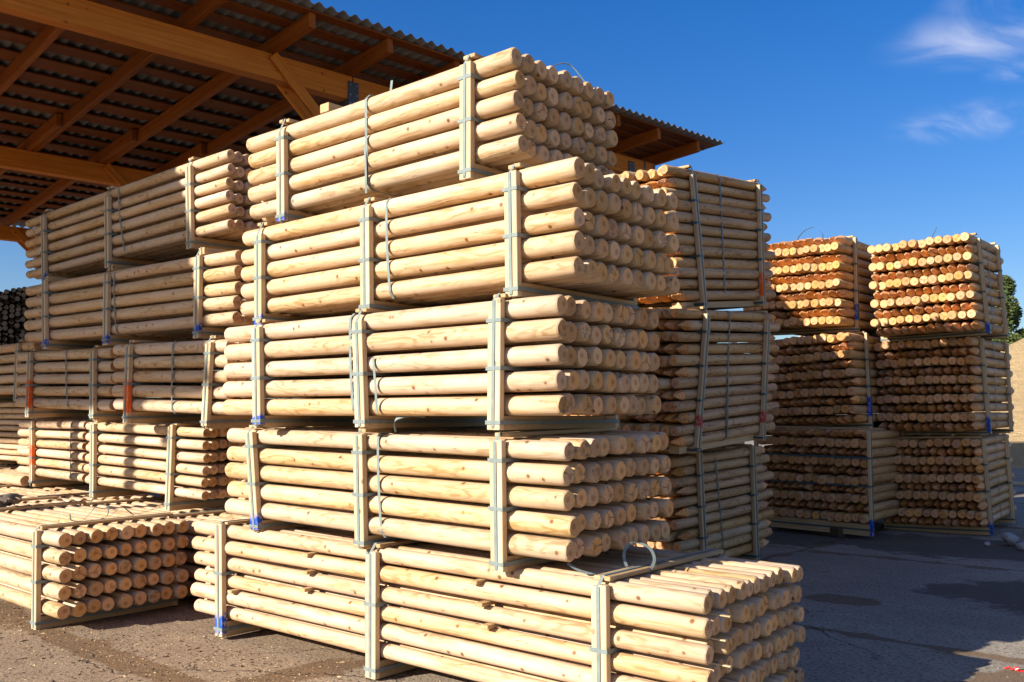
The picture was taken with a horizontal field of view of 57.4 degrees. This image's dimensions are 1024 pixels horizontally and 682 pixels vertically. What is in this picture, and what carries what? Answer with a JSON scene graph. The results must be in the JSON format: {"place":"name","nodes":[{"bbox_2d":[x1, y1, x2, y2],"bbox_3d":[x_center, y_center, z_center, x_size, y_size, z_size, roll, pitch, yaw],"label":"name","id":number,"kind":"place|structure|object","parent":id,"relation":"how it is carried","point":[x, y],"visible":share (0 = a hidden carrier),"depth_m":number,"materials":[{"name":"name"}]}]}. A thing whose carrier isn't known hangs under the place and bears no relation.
{"place":"outdoors","nodes":[
{"label":"outdoors","id":0,"kind":"place"},
{"bbox_2d":[0,413,1023,681],"bbox_3d":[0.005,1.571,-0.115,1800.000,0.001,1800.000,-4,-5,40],"label":"ground","id":1,"kind":"structure","parent":0,"point":[848,635],"depth_m":6.63,"materials":[{"name":"grey asphalt"}]},
{"bbox_2d":[0,492,64,506],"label":"pole bundle","id":2,"kind":"object","parent":1,"relation":"on","point":[28,500],"visible":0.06,"depth_m":9.03,"materials":[{"name":"brown wood"}]},
{"bbox_2d":[0,465,88,488],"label":"pole bundle","id":3,"kind":"object","parent":1,"relation":"on","point":[10,474],"visible":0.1,"depth_m":11.24,"materials":[{"name":"brown wood"}]},
{"bbox_2d":[0,402,88,463],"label":"pole bundle","id":4,"kind":"object","parent":3,"relation":"on","point":[10,428],"visible":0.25,"depth_m":11.99,"materials":[{"name":"brown wood"}]},
{"bbox_2d":[0,340,69,402],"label":"pole bundle","id":5,"kind":"object","parent":4,"relation":"on","point":[9,374],"visible":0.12,"depth_m":11.56,"materials":[{"name":"brown wood"}]},
{"bbox_2d":[0,484,148,501],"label":"pole bundle","id":6,"kind":"object","parent":1,"relation":"on","point":[67,493],"visible":0.12,"depth_m":10.46,"materials":[{"name":"brown wood"}]},
{"bbox_2d":[17,417,103,486],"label":"pole bundle","id":7,"kind":"object","parent":6,"relation":"on","point":[56,452],"visible":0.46,"depth_m":10.48,"materials":[{"name":"brown wood"}]},
{"bbox_2d":[0,501,188,629],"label":"pole bundle","id":8,"kind":"object","parent":1,"relation":"on","point":[65,563],"visible":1,"depth_m":7.06,"materials":[{"name":"brown wood"}]},
{"bbox_2d":[0,493,21,506],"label":"strap coil","id":9,"kind":"object","parent":8,"relation":"on","point":[10,501],"visible":0.98,"depth_m":8.39,"materials":[{"name":"grey"}]},
{"bbox_2d":[76,495,249,595],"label":"pole bundle","id":10,"kind":"object","parent":1,"relation":"on","point":[140,504],"visible":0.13,"depth_m":8.22,"materials":[{"name":"brown wood"}]},
{"bbox_2d":[84,420,247,510],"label":"pole bundle","id":11,"kind":"object","parent":10,"relation":"on","point":[181,465],"visible":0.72,"depth_m":8.57,"materials":[{"name":"brown wood"}]},
{"bbox_2d":[16,345,182,420],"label":"pole bundle","id":12,"kind":"object","parent":11,"relation":"on","point":[86,374],"visible":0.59,"depth_m":9.65,"materials":[{"name":"brown wood"}]},
{"bbox_2d":[112,335,290,428],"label":"pole bundle","id":13,"kind":"object","parent":11,"relation":"on","point":[192,391],"visible":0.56,"depth_m":8.04,"materials":[{"name":"brown wood"}]},
{"bbox_2d":[24,247,253,349],"bbox_3d":[-3.446,-0.324,9.251,4.031,0.782,1.132,-3,-5,40],"label":"pole bundle","id":14,"kind":"object","parent":13,"relation":"on","point":[199,297],"visible":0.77,"depth_m":8.63,"materials":[{"name":"brown wood"}]},
{"bbox_2d":[25,149,275,279],"bbox_3d":[-3.709,-1.117,9.650,4.222,0.834,0.992,-4,-5,41],"label":"pole bundle","id":15,"kind":"object","parent":14,"relation":"on","point":[188,210],"visible":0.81,"depth_m":8.90,"materials":[{"name":"brown wood"}]},
{"bbox_2d":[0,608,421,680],"bbox_3d":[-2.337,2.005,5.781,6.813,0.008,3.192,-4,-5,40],"label":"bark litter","id":16,"kind":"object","parent":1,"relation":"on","point":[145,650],"visible":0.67,"depth_m":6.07,"materials":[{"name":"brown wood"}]},
{"bbox_2d":[0,600,435,681],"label":"grit","id":17,"kind":"object","parent":1,"relation":"on","point":[263,663],"visible":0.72,"depth_m":6.07,"materials":[{"name":"brown gravel"}]},
{"bbox_2d":[0,603,440,681],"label":"wood chips","id":18,"kind":"object","parent":1,"relation":"on","point":[150,650],"visible":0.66,"depth_m":6.04,"materials":[{"name":"brown wood"}]},
{"bbox_2d":[0,0,724,496],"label":"timber shed","id":19,"kind":"structure","parent":1,"relation":"on","point":[98,96],"depth_m":13.40,"materials":[{"name":"wood"}]},
{"bbox_2d":[190,517,805,681],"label":"pole bundle","id":20,"kind":"object","parent":1,"relation":"on","point":[646,613],"visible":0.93,"depth_m":5.03,"materials":[{"name":"brown wood"}]},
{"bbox_2d":[225,416,673,572],"bbox_3d":[-0.551,0.859,6.000,3.099,0.807,1.117,-3,-4,41],"label":"pole bundle","id":21,"kind":"object","parent":20,"relation":"on","point":[510,500],"visible":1,"depth_m":5.24,"materials":[{"name":"brown wood"}]},
{"bbox_2d":[222,293,660,429],"bbox_3d":[-0.570,0.190,5.964,2.913,0.720,1.137,-4,-6,39],"label":"pole bundle","id":22,"kind":"object","parent":21,"relation":"on","point":[501,361],"visible":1,"depth_m":5.29,"materials":[{"name":"brown wood"}]},
{"bbox_2d":[240,157,679,324],"bbox_3d":[-0.478,-0.495,6.056,2.991,0.724,1.138,-4,-6,41],"label":"pole bundle","id":23,"kind":"object","parent":22,"relation":"on","point":[576,228],"visible":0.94,"depth_m":5.32,"materials":[{"name":"brown wood"}]},
{"bbox_2d":[246,47,617,223],"bbox_3d":[-0.617,-1.307,6.303,2.536,0.978,1.137,-5,-6,40],"label":"pole bundle","id":24,"kind":"object","parent":23,"relation":"on","point":[474,116],"visible":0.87,"depth_m":5.67,"materials":[{"name":"brown wood"}]},
{"bbox_2d":[634,444,774,559],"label":"stake bundle","id":25,"kind":"object","parent":1,"relation":"on","point":[715,495],"visible":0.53,"depth_m":9.18,"materials":[{"name":"brown wood"}]},
{"bbox_2d":[776,526,845,537],"bbox_3d":[3.717,2.388,12.096,0.130,0.130,1.500,2,-5,-26],"label":"lying timber","id":26,"kind":"object","parent":1,"relation":"on","point":[836,531],"visible":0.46,"depth_m":11.51,"materials":[{"name":"brown wood"}]},
{"bbox_2d":[754,424,921,536],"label":"stake bundle","id":27,"kind":"object","parent":1,"relation":"on","point":[841,476],"visible":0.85,"depth_m":11.71,"materials":[{"name":"brown wood"}]},
{"bbox_2d":[748,331,891,427],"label":"stake bundle","id":28,"kind":"object","parent":27,"relation":"on","point":[827,380],"visible":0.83,"depth_m":11.99,"materials":[{"name":"brown wood"}]},
{"bbox_2d":[743,227,886,337],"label":"stake bundle","id":29,"kind":"object","parent":28,"relation":"on","point":[818,286],"visible":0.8,"depth_m":12.18,"materials":[{"name":"brown wood"}]},
{"bbox_2d":[884,433,1016,534],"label":"stake bundle","id":30,"kind":"object","parent":1,"relation":"on","point":[957,484],"visible":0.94,"depth_m":11.82,"materials":[{"name":"brown wood"}]},
{"bbox_2d":[873,336,1013,434],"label":"stake bundle","id":31,"kind":"object","parent":30,"relation":"on","point":[944,386],"visible":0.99,"depth_m":11.84,"materials":[{"name":"brown wood"}]},
{"bbox_2d":[867,227,1008,341],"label":"stake bundle","id":32,"kind":"object","parent":31,"relation":"on","point":[937,287],"visible":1,"depth_m":11.50,"materials":[{"name":"brown wood"}]},
{"bbox_2d":[973,338,1023,468],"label":"sand heap","id":33,"kind":"object","parent":1,"relation":"on","point":[1016,436],"visible":0.12,"depth_m":27.48,"materials":[{"name":"beige sand"}]},
{"bbox_2d":[985,275,1023,344],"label":"tree","id":34,"kind":"object","parent":1,"relation":"on","point":[1014,312],"visible":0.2,"depth_m":39.27,"materials":[{"name":"green plant"}]},
{"bbox_2d":[1002,532,1018,544],"bbox_3d":[5.714,2.266,10.714,0.182,0.133,0.203,0,-4,1],"label":"stone","id":35,"kind":"object","parent":1,"relation":"on","point":[1009,538],"visible":0.98,"depth_m":10.64,"materials":[{"name":"stone"}]},
{"bbox_2d":[1004,666,1023,671],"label":"tape scrap","id":36,"kind":"object","parent":1,"relation":"on","point":[1016,668],"visible":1,"depth_m":5.61,"materials":[{"name":"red plastic"}]},
{"bbox_2d":[1015,542,1023,550],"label":"stone","id":37,"kind":"object","parent":1,"relation":"on","point":[1020,545],"visible":1,"depth_m":10.35,"materials":[{"name":"stone"}]},
{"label":"stake bundle","id":38,"kind":"object","parent":1,"relation":"on","visible":0},
{"bbox_2d":[603,306,779,453],"bbox_3d":[1.643,0.336,9.116,1.182,1.299,2.377,0,0,39],"label":"stake bundle","id":39,"kind":"object","parent":38,"relation":"on","point":[711,392],"visible":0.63,"depth_m":8.49,"materials":[{"name":"brown wood"}]},
{"bbox_2d":[617,165,775,309],"bbox_3d":[1.666,-0.950,9.360,1.182,1.312,2.372,-4,0,39],"label":"stake bundle","id":40,"kind":"object","parent":39,"relation":"on","point":[720,256],"visible":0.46,"depth_m":8.86,"materials":[{"name":"brown wood"}]},
{"bbox_2d":[0,0,1023,398],"label":"sky","id":41,"kind":"structure","parent":0,"point":[875,122],"materials":[{"name":"blue"}]},
{"bbox_2d":[803,537,1023,677],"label":"gravel","id":42,"kind":"structure","parent":0,"point":[918,609],"depth_m":7.64,"materials":[{"name":"grey gravel"}]},
{"bbox_2d":[1013,482,1023,484],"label":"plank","id":43,"kind":"object","parent":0,"point":[1018,483],"visible":0.17,"depth_m":19.07,"materials":[{"name":"grey wood"}]},
{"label":"pole bundle","id":44,"kind":"object","parent":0,"visible":0},
{"bbox_2d":[0,286,36,344],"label":"pole bundle","id":45,"kind":"object","parent":44,"relation":"on","point":[14,307],"visible":0.37,"depth_m":20.51,"materials":[{"name":"brown wood"}]}
]}

